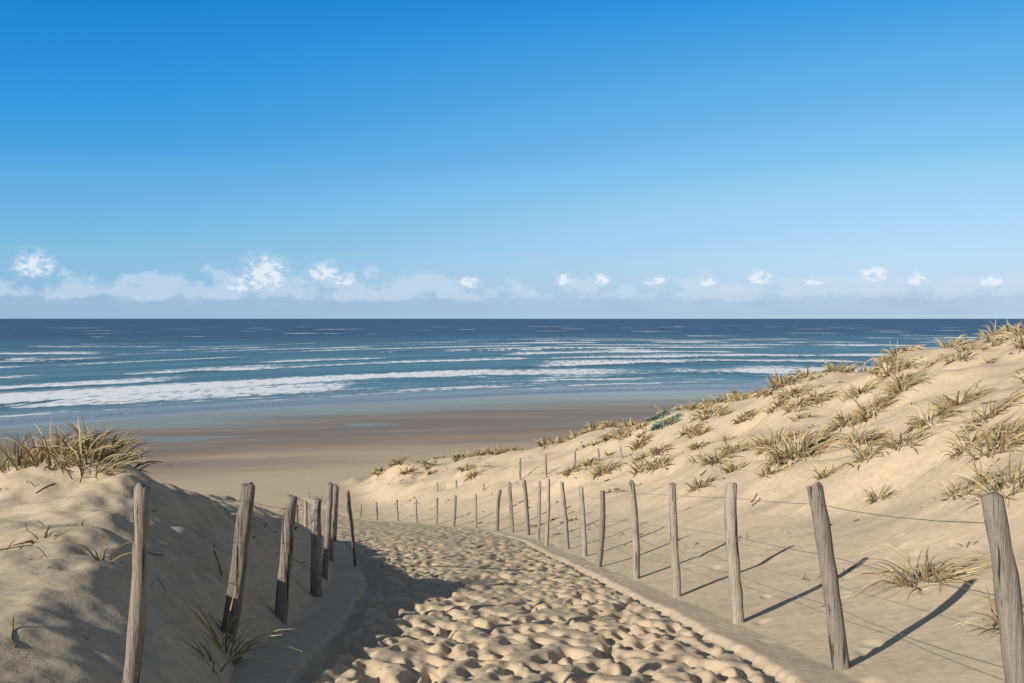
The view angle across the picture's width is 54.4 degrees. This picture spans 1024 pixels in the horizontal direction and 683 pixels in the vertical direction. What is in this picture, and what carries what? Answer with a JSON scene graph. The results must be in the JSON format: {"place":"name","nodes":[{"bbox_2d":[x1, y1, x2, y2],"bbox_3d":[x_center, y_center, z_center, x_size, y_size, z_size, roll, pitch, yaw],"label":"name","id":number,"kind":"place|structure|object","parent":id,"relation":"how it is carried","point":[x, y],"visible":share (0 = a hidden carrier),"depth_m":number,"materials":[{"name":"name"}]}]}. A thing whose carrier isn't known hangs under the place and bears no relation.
{"place":"outdoors","nodes":[
{"label":"outdoors","id":0,"kind":"place"},
{"bbox_2d":[0,333,1023,682],"bbox_3d":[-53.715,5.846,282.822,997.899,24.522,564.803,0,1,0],"label":"sand","id":1,"kind":"structure","parent":0,"point":[422,599],"depth_m":12.08,"materials":[{"name":"beige sand"}]},
{"bbox_2d":[0,433,66,436],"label":"tidal pool","id":2,"kind":"structure","parent":1,"relation":"on","point":[19,434],"depth_m":118.11,"materials":[{"name":"liquid"}]},
{"bbox_2d":[122,482,150,682],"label":"fence post","id":3,"kind":"object","parent":1,"relation":"on","point":[137,609],"visible":1,"depth_m":4.79,"materials":[{"name":"grey wood"}]},
{"bbox_2d":[126,436,248,441],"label":"tidal pool","id":4,"kind":"structure","parent":1,"relation":"on","point":[179,439],"depth_m":112.60,"materials":[{"name":"liquid"}]},
{"bbox_2d":[221,482,254,643],"bbox_3d":[-2.142,1.838,7.643,0.365,1.519,0.142,0,1,8],"label":"fence post","id":5,"kind":"object","parent":1,"relation":"on","point":[242,534],"visible":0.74,"depth_m":7.59,"materials":[{"name":"grey wood"}]},
{"bbox_2d":[274,494,297,625],"bbox_3d":[-2.141,2.193,9.339,0.268,1.533,0.178,0,1,0],"label":"fence post","id":6,"kind":"object","parent":1,"relation":"on","point":[284,571],"visible":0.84,"depth_m":9.31,"materials":[{"name":"grey wood"}]},
{"bbox_2d":[295,505,298,522],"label":"fence post","id":7,"kind":"object","parent":1,"relation":"on","point":[296,519],"visible":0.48,"depth_m":42.14,"materials":[{"name":"grey wood"}]},
{"bbox_2d":[304,501,307,527],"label":"fence post","id":8,"kind":"object","parent":1,"relation":"on","point":[305,515],"visible":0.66,"depth_m":35.12,"materials":[{"name":"grey wood"}]},
{"bbox_2d":[310,498,321,596],"bbox_3d":[-2.341,2.627,11.873,0.154,1.535,0.136,1,2,41],"label":"fence post","id":9,"kind":"object","parent":1,"relation":"on","point":[316,573],"visible":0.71,"depth_m":11.82,"materials":[{"name":"grey wood"}]},
{"bbox_2d":[322,482,332,579],"bbox_3d":[-2.598,2.802,13.853,0.220,1.684,0.106,0,1,0],"label":"fence post","id":10,"kind":"object","parent":1,"relation":"on","point":[327,539],"visible":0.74,"depth_m":13.81,"materials":[{"name":"grey wood"}]},
{"bbox_2d":[329,484,337,562],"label":"fence post","id":11,"kind":"object","parent":1,"relation":"on","point":[334,506],"visible":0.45,"depth_m":18.04,"materials":[{"name":"grey wood"}]},
{"bbox_2d":[334,486,338,541],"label":"fence post","id":12,"kind":"object","parent":1,"relation":"on","point":[335,537],"visible":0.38,"depth_m":26.05,"materials":[{"name":"grey wood"}]},
{"bbox_2d":[346,490,356,565],"bbox_3d":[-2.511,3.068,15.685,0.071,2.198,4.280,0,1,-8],"label":"fence post","id":13,"kind":"object","parent":1,"relation":"on","point":[351,527],"visible":0.91,"depth_m":15.20,"materials":[{"name":"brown wood"}]},
{"bbox_2d":[344,423,401,426],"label":"tidal pool","id":14,"kind":"structure","parent":1,"relation":"on","point":[360,424],"depth_m":127.48,"materials":[{"name":"liquid"}]},
{"bbox_2d":[375,502,377,519],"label":"fence post","id":15,"kind":"object","parent":1,"relation":"on","point":[376,511],"visible":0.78,"depth_m":48.21,"materials":[{"name":"grey wood"}]},
{"bbox_2d":[396,499,398,520],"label":"fence post","id":16,"kind":"object","parent":1,"relation":"on","point":[397,510],"visible":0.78,"depth_m":45.98,"materials":[{"name":"grey wood"}]},
{"bbox_2d":[415,499,417,522],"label":"fence post","id":17,"kind":"object","parent":1,"relation":"on","point":[416,511],"visible":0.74,"depth_m":43.79,"materials":[{"name":"grey wood"}]},
{"bbox_2d":[435,498,437,524],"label":"fence post","id":18,"kind":"object","parent":1,"relation":"on","point":[436,520],"visible":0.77,"depth_m":41.45,"materials":[{"name":"grey wood"}]},
{"bbox_2d":[452,495,456,525],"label":"fence post","id":19,"kind":"object","parent":1,"relation":"on","point":[454,511],"visible":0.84,"depth_m":39.10,"materials":[{"name":"grey wood"}]},
{"bbox_2d":[474,493,476,527],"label":"fence post","id":20,"kind":"object","parent":1,"relation":"on","point":[475,500],"visible":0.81,"depth_m":36.79,"materials":[{"name":"grey wood"}]},
{"bbox_2d":[495,490,501,530],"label":"fence post","id":21,"kind":"object","parent":1,"relation":"on","point":[498,510],"visible":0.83,"depth_m":34.47,"materials":[{"name":"grey wood"}]},
{"bbox_2d":[508,482,513,532],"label":"fence post","id":22,"kind":"object","parent":1,"relation":"on","point":[510,508],"visible":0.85,"depth_m":31.96,"materials":[{"name":"grey wood"}]},
{"bbox_2d":[0,316,1023,682],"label":"marram grass tufts","id":23,"kind":"object","parent":1,"relation":"on","point":[80,446],"visible":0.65,"depth_m":20.76,"materials":[{"name":"green plant"}]},
{"bbox_2d":[0,336,1023,647],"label":"drift twigs","id":24,"kind":"object","parent":1,"relation":"on","point":[480,522],"visible":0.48,"depth_m":10.39,"materials":[{"name":"brown wood"}]},
{"bbox_2d":[6,342,1019,657],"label":"dune scrub sprigs","id":25,"kind":"object","parent":1,"relation":"on","point":[388,484],"visible":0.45,"depth_m":13.54,"materials":[{"name":"brown plant"}]},
{"bbox_2d":[519,458,520,479],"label":"fence post","id":26,"kind":"object","parent":1,"relation":"on","point":[519,468],"visible":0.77,"depth_m":45.53,"materials":[{"name":"grey wood"}]},
{"bbox_2d":[522,480,529,535],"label":"fence post","id":27,"kind":"object","parent":1,"relation":"on","point":[527,522],"visible":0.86,"depth_m":29.53,"materials":[{"name":"grey wood"}]},
{"bbox_2d":[536,481,540,539],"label":"fence post","id":28,"kind":"object","parent":1,"relation":"on","point":[538,513],"visible":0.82,"depth_m":26.99,"materials":[{"name":"grey wood"}]},
{"bbox_2d":[545,454,546,474],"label":"fence post","id":29,"kind":"object","parent":1,"relation":"on","point":[545,464],"visible":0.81,"depth_m":42.72,"materials":[{"name":"grey wood"}]},
{"bbox_2d":[545,479,549,545],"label":"fence post","id":30,"kind":"object","parent":1,"relation":"on","point":[547,517],"visible":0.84,"depth_m":24.51,"materials":[{"name":"grey wood"}]},
{"bbox_2d":[560,482,569,549],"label":"fence post","id":31,"kind":"object","parent":1,"relation":"on","point":[566,531],"visible":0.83,"depth_m":22.00,"materials":[{"name":"grey wood"}]},
{"bbox_2d":[146,486,1002,667],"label":"fence wires","id":32,"kind":"object","parent":1,"relation":"on","point":[626,545],"visible":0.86,"depth_m":6.76,"materials":[{"name":"grey metal"}]},
{"bbox_2d":[578,486,586,556],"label":"fence post","id":33,"kind":"object","parent":1,"relation":"on","point":[583,527],"visible":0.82,"depth_m":19.52,"materials":[{"name":"grey wood"}]},
{"bbox_2d":[595,490,605,566],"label":"fence post","id":34,"kind":"object","parent":1,"relation":"on","point":[601,533],"visible":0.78,"depth_m":17.01,"materials":[{"name":"grey wood"}]},
{"bbox_2d":[628,480,639,579],"bbox_3d":[1.792,2.924,14.533,0.149,1.789,0.201,-1,2,-32],"label":"fence post","id":35,"kind":"object","parent":1,"relation":"on","point":[635,537],"visible":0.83,"depth_m":14.51,"materials":[{"name":"grey wood"}]},
{"bbox_2d":[668,482,680,597],"bbox_3d":[1.984,2.574,12.063,0.222,1.761,0.120,-1,2,-40],"label":"fence post","id":36,"kind":"object","parent":1,"relation":"on","point":[676,575],"visible":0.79,"depth_m":12.01,"materials":[{"name":"grey wood"}]},
{"bbox_2d":[724,482,744,623],"bbox_3d":[2.160,2.192,9.539,0.245,1.705,0.153,0,1,0],"label":"fence post","id":37,"kind":"object","parent":1,"relation":"on","point":[733,559],"visible":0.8,"depth_m":9.49,"materials":[{"name":"grey wood"}]},
{"bbox_2d":[807,482,850,670],"bbox_3d":[2.260,1.823,7.023,0.367,1.681,0.154,0,1,0],"label":"fence post","id":38,"kind":"object","parent":1,"relation":"on","point":[839,654],"visible":0.94,"depth_m":6.98,"materials":[{"name":"grey wood"}]},
{"bbox_2d":[981,493,1023,682],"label":"fence post","id":39,"kind":"object","parent":1,"relation":"on","point":[1008,596],"visible":1,"depth_m":4.50,"materials":[{"name":"grey wood"}]},
{"bbox_2d":[0,319,1023,428],"bbox_3d":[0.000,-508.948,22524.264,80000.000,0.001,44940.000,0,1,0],"label":"sea water","id":40,"kind":"structure","parent":0,"point":[53,371],"depth_m":347.55,"materials":[{"name":"blue liquid"}]},
{"bbox_2d":[0,0,1023,318],"label":"sky","id":41,"kind":"structure","parent":0,"point":[160,159],"materials":[{"name":"blue"}]}
]}

